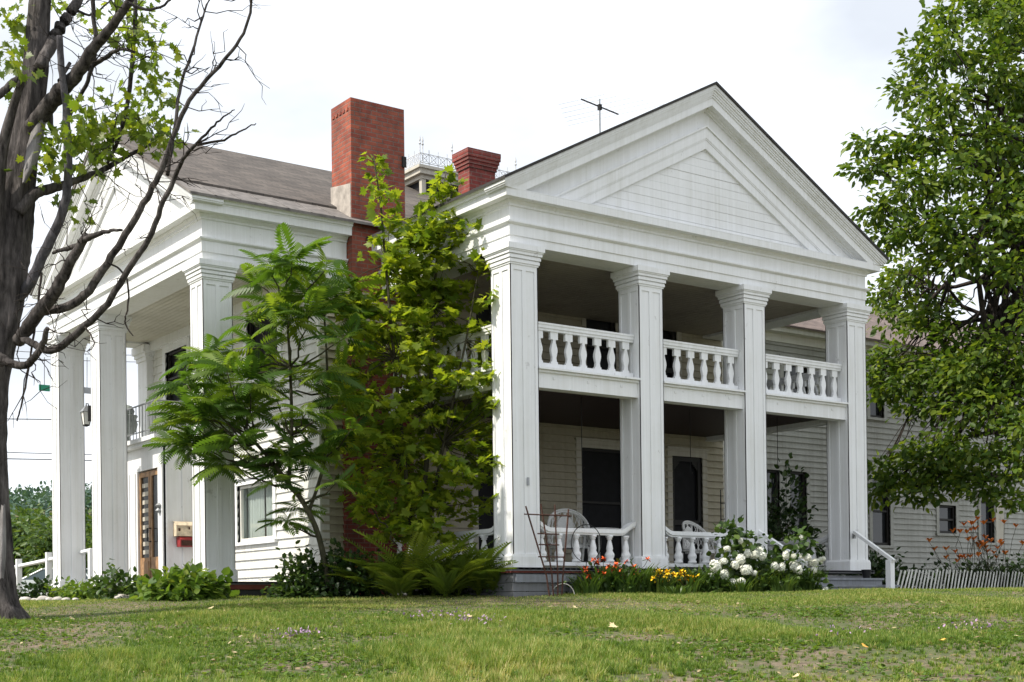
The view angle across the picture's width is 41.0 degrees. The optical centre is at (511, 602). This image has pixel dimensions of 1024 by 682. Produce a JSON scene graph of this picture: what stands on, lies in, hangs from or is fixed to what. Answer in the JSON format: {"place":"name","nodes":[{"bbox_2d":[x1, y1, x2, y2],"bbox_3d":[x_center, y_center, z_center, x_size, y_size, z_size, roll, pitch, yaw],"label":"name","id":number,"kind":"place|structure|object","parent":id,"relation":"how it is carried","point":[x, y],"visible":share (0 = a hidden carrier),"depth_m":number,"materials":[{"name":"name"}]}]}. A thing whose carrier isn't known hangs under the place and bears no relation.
{"place":"outdoors","nodes":[
{"label":"outdoors","id":0,"kind":"place"},
{"bbox_2d":[39,357,49,390],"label":"hanging sign","id":1,"kind":"object","parent":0,"point":[44,386],"visible":1,"depth_m":49.53,"materials":[{"name":"metal"}]},
{"bbox_2d":[13,508,91,517],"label":"hill","id":2,"kind":"structure","parent":0,"point":[50,511],"depth_m":146.51,"materials":[{"name":"plant"}]},
{"bbox_2d":[9,480,91,523],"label":"forest","id":3,"kind":"object","parent":2,"relation":"on","point":[44,498],"visible":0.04,"depth_m":141.70,"materials":[{"name":"green plant"}]},
{"bbox_2d":[84,387,90,393],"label":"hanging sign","id":4,"kind":"object","parent":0,"point":[87,390],"visible":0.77,"depth_m":50.52,"materials":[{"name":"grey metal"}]},
{"bbox_2d":[0,586,1023,681],"bbox_3d":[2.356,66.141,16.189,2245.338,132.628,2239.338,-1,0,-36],"label":"lawn","id":5,"kind":"structure","parent":0,"point":[776,665],"depth_m":14.49,"materials":[{"name":"plant"}]},
{"bbox_2d":[11,510,40,577],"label":"deciduous tree","id":6,"kind":"object","parent":5,"relation":"on","point":[15,524],"visible":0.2,"depth_m":65.36,"materials":[{"name":"green plant"}]},
{"bbox_2d":[10,502,51,572],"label":"deciduous tree","id":7,"kind":"object","parent":5,"relation":"on","point":[28,511],"visible":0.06,"depth_m":69.60,"materials":[{"name":"green plant"}]},
{"bbox_2d":[17,573,63,598],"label":"shrub","id":8,"kind":"object","parent":5,"relation":"on","point":[36,586],"visible":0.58,"depth_m":22.67,"materials":[{"name":"green plant"}]},
{"bbox_2d":[13,508,91,576],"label":"deciduous tree","id":9,"kind":"object","parent":5,"relation":"on","point":[42,544],"visible":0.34,"depth_m":60.87,"materials":[{"name":"green plant"}]},
{"bbox_2d":[15,548,92,596],"bbox_3d":[-9.664,-0.486,28.769,0.212,1.149,4.207,0,0,-41],"label":"rail fence","id":10,"kind":"object","parent":5,"relation":"on","point":[47,561],"visible":0.49,"depth_m":28.98,"materials":[{"name":"white paint"}]},
{"bbox_2d":[22,568,87,595],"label":"parked car","id":11,"kind":"object","parent":5,"relation":"on","point":[40,574],"visible":0.06,"depth_m":57.23,"materials":[{"name":"paint"}]},
{"bbox_2d":[37,575,78,597],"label":"shrub","id":12,"kind":"object","parent":5,"relation":"on","point":[49,592],"visible":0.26,"depth_m":22.63,"materials":[{"name":"green plant"}]},
{"bbox_2d":[40,509,91,567],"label":"deciduous tree","id":13,"kind":"object","parent":5,"relation":"on","point":[88,517],"visible":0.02,"depth_m":67.57,"materials":[{"name":"green plant"}]},
{"bbox_2d":[49,576,109,599],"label":"shrub","id":14,"kind":"object","parent":5,"relation":"on","point":[80,592],"visible":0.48,"depth_m":21.82,"materials":[{"name":"green plant"}]},
{"bbox_2d":[86,523,91,563],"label":"deciduous tree","id":15,"kind":"object","parent":5,"relation":"on","point":[88,530],"visible":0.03,"depth_m":65.69,"materials":[{"name":"green plant"}]},
{"bbox_2d":[83,558,149,599],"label":"shrub","id":16,"kind":"object","parent":5,"relation":"on","point":[98,590],"visible":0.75,"depth_m":21.11,"materials":[{"name":"green plant"}]},
{"bbox_2d":[114,594,125,598],"bbox_3d":[-5.982,-0.072,20.999,0.234,0.124,0.189,-1,0,-36],"label":"border stone","id":17,"kind":"object","parent":5,"relation":"on","point":[118,595],"visible":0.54,"depth_m":20.93,"materials":[{"name":"white stone"}]},
{"bbox_2d":[0,0,269,619],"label":"maple tree","id":18,"kind":"object","parent":5,"relation":"on","point":[33,106],"visible":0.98,"depth_m":17.26,"materials":[{"name":"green plant"}]},
{"bbox_2d":[128,559,239,601],"bbox_3d":[-4.931,-0.269,20.606,1.641,0.742,1.638,-1,0,-11],"label":"hosta","id":19,"kind":"object","parent":5,"relation":"on","point":[192,581],"visible":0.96,"depth_m":20.28,"materials":[{"name":"green plant"}]},
{"bbox_2d":[142,222,384,588],"bbox_3d":[-3.801,-2.812,20.520,3.760,5.247,2.654,-1,0,4],"label":"sumac tree","id":20,"kind":"object","parent":5,"relation":"on","point":[194,409],"visible":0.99,"depth_m":20.31,"materials":[{"name":"green plant"}]},
{"bbox_2d":[258,540,336,597],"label":"shrub","id":21,"kind":"object","parent":5,"relation":"on","point":[289,587],"visible":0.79,"depth_m":20.76,"materials":[{"name":"green plant"}]},
{"bbox_2d":[284,538,387,597],"bbox_3d":[-2.584,-0.492,20.961,1.642,1.021,1.598,-1,0,4],"label":"shrub","id":22,"kind":"object","parent":5,"relation":"on","point":[344,587],"visible":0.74,"depth_m":20.61,"materials":[{"name":"green plant"}]},
{"bbox_2d":[319,551,403,594],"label":"fern","id":23,"kind":"object","parent":5,"relation":"on","point":[352,576],"visible":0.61,"depth_m":20.43,"materials":[{"name":"green plant"}]},
{"bbox_2d":[331,536,441,595],"bbox_3d":[-1.881,-0.545,20.796,1.757,0.911,1.575,-1,0,-6],"label":"fern","id":24,"kind":"object","parent":5,"relation":"on","point":[398,559],"visible":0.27,"depth_m":20.55,"materials":[{"name":"green plant"}]},
{"bbox_2d":[363,566,428,597],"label":"fern","id":25,"kind":"object","parent":5,"relation":"on","point":[391,585],"visible":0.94,"depth_m":20.02,"materials":[{"name":"green plant"}]},
{"bbox_2d":[343,529,475,596],"bbox_3d":[-1.648,-0.582,20.629,2.079,1.004,2.294,-1,0,-36],"label":"fern","id":26,"kind":"object","parent":5,"relation":"on","point":[396,571],"visible":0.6,"depth_m":20.28,"materials":[{"name":"green plant"}]},
{"bbox_2d":[323,152,504,590],"bbox_3d":[-1.402,-3.613,21.642,3.148,6.928,2.810,-1,0,-8],"label":"maple tree","id":27,"kind":"object","parent":5,"relation":"on","point":[396,440],"visible":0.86,"depth_m":21.14,"materials":[{"name":"green plant"}]},
{"bbox_2d":[360,532,484,595],"bbox_3d":[-1.349,-0.612,20.814,1.905,1.034,1.756,-1,0,-7],"label":"fern","id":28,"kind":"object","parent":5,"relation":"on","point":[447,564],"visible":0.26,"depth_m":20.53,"materials":[{"name":"green plant"}]},
{"bbox_2d":[398,549,488,595],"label":"shrub","id":29,"kind":"object","parent":5,"relation":"on","point":[417,592],"visible":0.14,"depth_m":21.14,"materials":[{"name":"green plant"}]},
{"bbox_2d":[402,555,491,597],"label":"fern","id":30,"kind":"object","parent":5,"relation":"on","point":[438,580],"visible":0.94,"depth_m":20.07,"materials":[{"name":"green plant"}]},
{"bbox_2d":[389,536,516,595],"bbox_3d":[-0.745,-0.565,20.722,1.896,0.940,1.746,-1,0,23],"label":"fern","id":31,"kind":"object","parent":5,"relation":"on","point":[466,564],"visible":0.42,"depth_m":20.30,"materials":[{"name":"green plant"}]},
{"bbox_2d":[428,542,517,594],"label":"fern","id":32,"kind":"object","parent":5,"relation":"on","point":[478,585],"visible":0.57,"depth_m":20.35,"materials":[{"name":"green plant"}]},
{"bbox_2d":[457,568,518,590],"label":"fern","id":33,"kind":"object","parent":5,"relation":"on","point":[492,584],"visible":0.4,"depth_m":20.45,"materials":[{"name":"green plant"}]},
{"bbox_2d":[482,545,528,595],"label":"shrub","id":34,"kind":"object","parent":5,"relation":"on","point":[487,585],"visible":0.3,"depth_m":20.52,"materials":[{"name":"green plant"}]},
{"bbox_2d":[0,604,1023,681],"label":"weeds","id":35,"kind":"object","parent":5,"relation":"on","point":[735,679],"visible":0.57,"depth_m":13.10,"materials":[{"name":"green plant"}]},
{"bbox_2d":[30,81,1023,596],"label":"house","id":36,"kind":"structure","parent":5,"relation":"on","point":[668,279],"depth_m":23.45,"materials":[{"name":"paint"}]},
{"bbox_2d":[80,403,90,426],"bbox_3d":[-8.053,-3.558,25.960,0.191,0.449,0.293,-1,0,-36],"label":"wall lantern","id":37,"kind":"object","parent":36,"relation":"attached to","point":[85,411],"depth_m":25.94,"materials":[{"name":"black metal"}]},
{"bbox_2d":[127,405,137,440],"bbox_3d":[-7.553,-3.486,26.890,0.400,0.778,0.400,-1,0,-36],"label":"planter urn","id":38,"kind":"object","parent":36,"relation":"on","point":[131,421],"visible":0.28,"depth_m":26.78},
{"bbox_2d":[139,469,157,578],"bbox_3d":[-6.931,-1.390,26.116,0.135,2.230,1.020,-1,0,-36],"label":"door","id":39,"kind":"structure","parent":36,"relation":"in","point":[148,481],"depth_m":26.16,"materials":[{"name":"brown wood"}]},
{"bbox_2d":[160,336,189,409],"bbox_3d":[-6.686,-4.590,27.533,0.245,1.295,1.440,-1,0,-36],"label":"window","id":40,"kind":"structure","parent":36,"relation":"in","point":[171,359],"depth_m":27.82,"materials":[{"name":"black glass"}]},
{"bbox_2d":[173,521,191,536],"bbox_3d":[-6.141,-1.377,25.666,0.380,0.280,0.194,-1,0,-36],"label":"mailbox","id":41,"kind":"object","parent":36,"relation":"attached to","point":[181,528],"visible":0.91,"depth_m":25.60,"materials":[{"name":"beige metal"}]},
{"bbox_2d":[176,537,192,546],"bbox_3d":[-6.094,-1.132,25.689,0.340,0.190,0.205,-1,0,-36],"label":"newspaper box","id":42,"kind":"object","parent":36,"relation":"attached to","point":[183,541],"visible":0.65,"depth_m":25.59,"materials":[{"name":"red plastic"}]},
{"bbox_2d":[235,474,278,546],"bbox_3d":[-4.534,-1.658,24.658,0.314,1.235,1.760,-1,0,-36],"label":"window","id":43,"kind":"structure","parent":36,"relation":"in","point":[260,503],"depth_m":24.97,"materials":[{"name":"white paint"}]},
{"bbox_2d":[242,304,282,386],"bbox_3d":[-4.383,-4.641,24.355,0.245,1.415,1.590,-1,0,-36],"label":"window","id":44,"kind":"structure","parent":36,"relation":"in","point":[252,328],"depth_m":24.66,"materials":[{"name":"black glass"}]},
{"bbox_2d":[471,305,491,362],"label":"window","id":45,"kind":"structure","parent":36,"relation":"in","point":[484,316],"depth_m":24.73,"materials":[{"name":"black glass"}]},
{"bbox_2d":[471,434,493,550],"bbox_3d":[-0.216,-1.828,24.821,1.390,2.515,0.245,-1,0,-36],"label":"window","id":46,"kind":"structure","parent":36,"relation":"in","point":[486,521],"depth_m":24.67,"materials":[{"name":"beige paint"}]},
{"bbox_2d":[547,508,590,567],"bbox_3d":[0.973,-1.068,23.369,0.752,1.115,0.663,-1,0,-14],"label":"wicker chair","id":47,"kind":"object","parent":36,"relation":"on","point":[562,522],"visible":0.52,"depth_m":23.62,"materials":[{"name":"white wicker"}]},
{"bbox_2d":[581,397,584,468],"bbox_3d":[1.154,-2.751,22.260,0.069,1.175,0.012,-1,0,-36],"label":"hanging hook","id":48,"kind":"object","parent":36,"relation":"hanging from","point":[581,426],"visible":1,"depth_m":22.24,"materials":[{"name":"black metal"}]},
{"bbox_2d":[574,437,620,567],"bbox_3d":[1.727,-1.845,26.229,1.430,2.515,0.245,-1,0,-36],"label":"window","id":49,"kind":"structure","parent":36,"relation":"in","point":[600,498],"depth_m":26.25,"materials":[{"name":"black glass"}]},
{"bbox_2d":[581,528,618,567],"bbox_3d":[1.427,-0.875,23.050,0.820,0.716,0.820,-1,0,-36],"label":"wicker table","id":50,"kind":"object","parent":36,"relation":"on","point":[598,544],"visible":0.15,"depth_m":23.09,"materials":[{"name":"white wicker"}]},
{"bbox_2d":[581,318,618,371],"bbox_3d":[1.658,-4.915,26.218,0.990,1.635,0.245,-1,0,-36],"label":"window","id":51,"kind":"structure","parent":36,"relation":"in","point":[591,324],"depth_m":26.32,"materials":[{"name":"beige paint"}]},
{"bbox_2d":[558,94,663,132],"bbox_3d":[1.833,-8.827,24.852,1.974,0.822,0.110,-1,0,1],"label":"tv antenna","id":52,"kind":"object","parent":36,"relation":"on","point":[599,107],"visible":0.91,"depth_m":24.84,"materials":[{"name":"grey metal"}]},
{"bbox_2d":[663,330,681,378],"bbox_3d":[2.949,-4.661,27.107,1.100,2.205,0.175,-1,0,-36],"label":"door","id":53,"kind":"structure","parent":36,"relation":"in","point":[668,335],"depth_m":27.31,"materials":[{"name":"beige paint"}]},
{"bbox_2d":[666,446,708,568],"bbox_3d":[3.501,-1.816,27.470,1.140,2.545,0.175,-1,0,-36],"label":"door","id":54,"kind":"structure","parent":36,"relation":"in","point":[686,495],"depth_m":27.53,"materials":[{"name":"black paint"}]},
{"bbox_2d":[681,520,715,568],"bbox_3d":[3.399,-1.017,24.874,0.653,0.968,0.582,-1,0,-36],"label":"wicker chair","id":55,"kind":"object","parent":36,"relation":"on","point":[685,544],"visible":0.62,"depth_m":25.02,"materials":[{"name":"white wicker"}]},
{"bbox_2d":[720,490,724,546],"bbox_3d":[3.682,-1.252,23.887,0.420,1.418,0.320,-1,0,-36],"label":"plant stand","id":56,"kind":"object","parent":36,"relation":"on","point":[720,510],"visible":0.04,"depth_m":23.85,"materials":[{"name":"wood"}]},
{"bbox_2d":[767,463,784,539],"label":"window","id":57,"kind":"structure","parent":36,"relation":"in","point":[770,466],"depth_m":30.81,"materials":[{"name":"glass"}]},
{"bbox_2d":[777,424,779,467],"bbox_3d":[4.854,-2.908,24.942,0.069,0.925,0.012,-1,0,-36],"label":"hanging hook","id":58,"kind":"object","parent":36,"relation":"hanging from","point":[777,446],"visible":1,"depth_m":24.92,"materials":[{"name":"black metal"}]},
{"bbox_2d":[778,354,812,393],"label":"window","id":59,"kind":"structure","parent":36,"relation":"in","point":[782,373],"depth_m":31.22,"materials":[{"name":"glass"}]},
{"bbox_2d":[785,464,811,548],"bbox_3d":[6.477,-2.151,31.217,0.840,1.935,0.245,-1,0,-36],"label":"window","id":60,"kind":"structure","parent":36,"relation":"in","point":[797,473],"depth_m":31.32,"materials":[{"name":"glass"}]},
{"bbox_2d":[861,569,871,577],"bbox_3d":[6.355,-0.509,24.553,0.184,0.153,0.184,-1,0,-36],"label":"bucket","id":61,"kind":"object","parent":36,"relation":"on","point":[866,573],"visible":0.98,"depth_m":24.49,"materials":[{"name":"black plastic"}]},
{"bbox_2d":[866,375,889,421],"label":"window","id":62,"kind":"structure","parent":36,"relation":"in","point":[873,413],"depth_m":32.89,"materials":[{"name":"paint"}]},
{"bbox_2d":[868,470,895,547],"bbox_3d":[8.816,-2.231,32.913,0.940,1.855,0.245,-1,0,-36],"label":"window","id":63,"kind":"structure","parent":36,"relation":"in","point":[879,523],"depth_m":33.01,"materials":[{"name":"paint"}]},
{"bbox_2d":[933,382,960,420],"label":"window","id":64,"kind":"structure","parent":36,"relation":"in","point":[958,418],"depth_m":34.53,"materials":[{"name":"paint"}]},
{"bbox_2d":[935,499,960,535],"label":"window","id":65,"kind":"structure","parent":36,"relation":"in","point":[945,519],"depth_m":34.47,"materials":[{"name":"paint"}]},
{"bbox_2d":[976,495,999,544],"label":"window","id":66,"kind":"structure","parent":36,"relation":"in","point":[987,528],"depth_m":35.46,"materials":[{"name":"paint"}]},
{"bbox_2d":[524,504,571,595],"bbox_3d":[0.542,-0.747,20.284,0.880,1.414,0.085,-1,0,-36],"label":"trellis","id":67,"kind":"object","parent":5,"relation":"on","point":[555,534],"visible":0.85,"depth_m":20.29,"materials":[{"name":"wood"}]},
{"bbox_2d":[546,573,582,593],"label":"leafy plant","id":68,"kind":"object","parent":5,"relation":"on","point":[567,586],"visible":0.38,"depth_m":20.78,"materials":[{"name":"green plant"}]},
{"bbox_2d":[571,524,601,573],"bbox_3d":[1.147,-0.661,21.103,0.477,1.086,0.014,-1,0,0],"label":"hoop stand","id":69,"kind":"object","parent":5,"relation":"on","point":[571,543],"visible":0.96,"depth_m":21.10,"materials":[{"name":"black metal"}]},
{"bbox_2d":[565,573,614,594],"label":"ornamental grass","id":70,"kind":"object","parent":5,"relation":"on","point":[594,587],"depth_m":20.52,"materials":[{"name":"green plant"}]},
{"bbox_2d":[575,556,625,592],"bbox_3d":[1.306,-0.410,20.901,1.050,0.594,0.970,-1,0,-36],"label":"bee balm","id":71,"kind":"object","parent":5,"relation":"on","point":[591,575],"visible":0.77,"depth_m":20.72,"materials":[{"name":"green plant"}]},
{"bbox_2d":[588,558,647,592],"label":"leafy plant","id":72,"kind":"object","parent":5,"relation":"on","point":[623,567],"visible":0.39,"depth_m":20.81,"materials":[{"name":"green plant"}]},
{"bbox_2d":[591,557,652,593],"bbox_3d":[1.664,-0.407,20.952,1.028,0.588,1.020,-1,0,11],"label":"bee balm","id":73,"kind":"object","parent":5,"relation":"on","point":[618,581],"visible":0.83,"depth_m":20.72,"materials":[{"name":"green plant"}]},
{"bbox_2d":[263,607,1007,637],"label":"clover flowers","id":74,"kind":"object","parent":5,"relation":"on","point":[490,619],"visible":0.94,"depth_m":14.84,"materials":[{"name":"white plant"}]},
{"bbox_2d":[613,563,671,592],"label":"ornamental grass","id":75,"kind":"object","parent":5,"relation":"on","point":[648,574],"depth_m":20.77,"materials":[{"name":"green plant"}]},
{"bbox_2d":[643,567,687,592],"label":"leafy plant","id":76,"kind":"object","parent":5,"relation":"on","point":[671,574],"visible":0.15,"depth_m":21.03,"materials":[{"name":"green plant"}]},
{"bbox_2d":[645,569,686,592],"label":"daylily","id":77,"kind":"object","parent":5,"relation":"on","point":[663,582],"visible":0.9,"depth_m":20.75,"materials":[{"name":"yellow plant"}]},
{"bbox_2d":[659,584,692,594],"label":"ornamental grass","id":78,"kind":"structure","parent":5,"relation":"on","point":[678,589],"depth_m":20.32,"materials":[{"name":"green plant"}]},
{"bbox_2d":[662,569,705,592],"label":"daylily","id":79,"kind":"object","parent":5,"relation":"on","point":[695,585],"visible":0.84,"depth_m":20.88,"materials":[{"name":"green plant"}]},
{"bbox_2d":[668,564,707,591],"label":"leafy plant","id":80,"kind":"object","parent":5,"relation":"on","point":[684,569],"visible":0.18,"depth_m":21.17,"materials":[{"name":"green plant"}]},
{"bbox_2d":[671,565,726,592],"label":"ornamental grass","id":81,"kind":"object","parent":5,"relation":"on","point":[699,572],"depth_m":21.12,"materials":[{"name":"green plant"}]},
{"bbox_2d":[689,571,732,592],"bbox_3d":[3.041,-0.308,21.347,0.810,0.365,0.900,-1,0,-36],"label":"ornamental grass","id":82,"kind":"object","parent":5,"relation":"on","point":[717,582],"depth_m":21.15,"materials":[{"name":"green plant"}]},
{"bbox_2d":[691,564,735,592],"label":"leafy plant","id":83,"kind":"object","parent":5,"relation":"on","point":[712,587],"visible":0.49,"depth_m":21.16,"materials":[{"name":"green plant"}]},
{"bbox_2d":[720,576,763,592],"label":"ornamental grass","id":84,"kind":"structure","parent":5,"relation":"on","point":[741,586],"depth_m":21.22,"materials":[{"name":"green plant"}]},
{"bbox_2d":[703,515,838,591],"bbox_3d":[4.090,-0.731,22.335,2.305,1.365,2.277,-1,0,-5],"label":"hydrangea","id":85,"kind":"object","parent":5,"relation":"on","point":[750,554],"visible":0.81,"depth_m":21.71,"materials":[{"name":"white plant"}]},
{"bbox_2d":[765,574,800,591],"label":"ornamental grass","id":86,"kind":"object","parent":5,"relation":"on","point":[790,584],"depth_m":21.37,"materials":[{"name":"green plant"}]},
{"bbox_2d":[767,452,826,566],"bbox_3d":[5.595,-1.583,28.358,2.200,3.144,2.142,-1,0,-36],"label":"climbing shrub","id":87,"kind":"object","parent":5,"relation":"on","point":[777,514],"visible":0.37,"depth_m":28.30,"materials":[{"name":"green plant"}]},
{"bbox_2d":[786,566,831,590],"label":"ornamental grass","id":88,"kind":"object","parent":5,"relation":"on","point":[811,585],"depth_m":21.90,"materials":[{"name":"green plant"}]},
{"bbox_2d":[842,547,917,588],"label":"shrub","id":89,"kind":"object","parent":5,"relation":"on","point":[878,565],"visible":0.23,"depth_m":26.00,"materials":[{"name":"green plant"}]},
{"bbox_2d":[883,558,941,588],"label":"shrub","id":90,"kind":"object","parent":5,"relation":"on","point":[916,578],"visible":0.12,"depth_m":28.47,"materials":[{"name":"green plant"}]},
{"bbox_2d":[833,0,1023,518],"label":"shade tree","id":91,"kind":"object","parent":5,"relation":"on","point":[990,380],"visible":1,"depth_m":27.12,"materials":[{"name":"green plant"}]},
{"bbox_2d":[926,529,982,588],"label":"daylily","id":92,"kind":"object","parent":5,"relation":"on","point":[946,548],"visible":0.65,"depth_m":28.32,"materials":[{"name":"green plant"}]},
{"bbox_2d":[918,552,995,588],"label":"shrub","id":93,"kind":"object","parent":5,"relation":"on","point":[939,562],"visible":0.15,"depth_m":29.59,"materials":[{"name":"green plant"}]},
{"bbox_2d":[897,569,1023,588],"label":"lath fence","id":94,"kind":"object","parent":5,"relation":"on","point":[949,575],"visible":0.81,"depth_m":26.31,"materials":[{"name":"wood"}]},
{"bbox_2d":[943,521,998,586],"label":"daylily","id":95,"kind":"object","parent":5,"relation":"on","point":[977,553],"visible":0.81,"depth_m":28.35,"materials":[{"name":"green plant"}]},
{"bbox_2d":[958,551,1023,587],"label":"shrub","id":96,"kind":"object","parent":5,"relation":"on","point":[1006,560],"visible":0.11,"depth_m":30.97,"materials":[{"name":"green plant"}]},
{"bbox_2d":[960,517,1023,586],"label":"daylily","id":97,"kind":"object","parent":5,"relation":"on","point":[1004,551],"visible":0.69,"depth_m":28.62,"materials":[{"name":"green plant"}]},
{"bbox_2d":[970,516,1015,586],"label":"daylily","id":98,"kind":"object","parent":5,"relation":"on","point":[1000,541],"visible":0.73,"depth_m":28.33,"materials":[{"name":"green plant"}]},
{"bbox_2d":[991,552,1023,585],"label":"shrub","id":99,"kind":"object","parent":5,"relation":"on","point":[1012,563],"visible":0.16,"depth_m":32.23,"materials":[{"name":"green plant"}]},
{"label":"utility pole","id":100,"kind":"object","parent":5,"relation":"on","visible":0},
{"bbox_2d":[7,458,90,460],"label":"utility wire","id":101,"kind":"object","parent":100,"relation":"attached to","point":[36,459],"visible":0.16,"depth_m":49.59,"materials":[{"name":"black metal"}]},
{"bbox_2d":[7,452,90,454],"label":"utility wire","id":102,"kind":"object","parent":100,"relation":"attached to","point":[37,453],"visible":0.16,"depth_m":49.69,"materials":[{"name":"black metal"}]},
{"bbox_2d":[0,0,1023,500],"label":"sky","id":103,"kind":"structure","parent":0,"point":[493,76],"materials":[{"name":"white"}]},
{"bbox_2d":[738,569,781,591],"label":"ornamental grass","id":104,"kind":"object","parent":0,"point":[758,584],"depth_m":21.53,"materials":[{"name":"green plant"}]},
{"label":"utility pole","id":105,"kind":"object","parent":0,"visible":0},
{"bbox_2d":[7,418,137,421],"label":"utility wire","id":106,"kind":"object","parent":105,"relation":"attached to","point":[32,419],"visible":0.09,"depth_m":49.56,"materials":[{"name":"black metal"}]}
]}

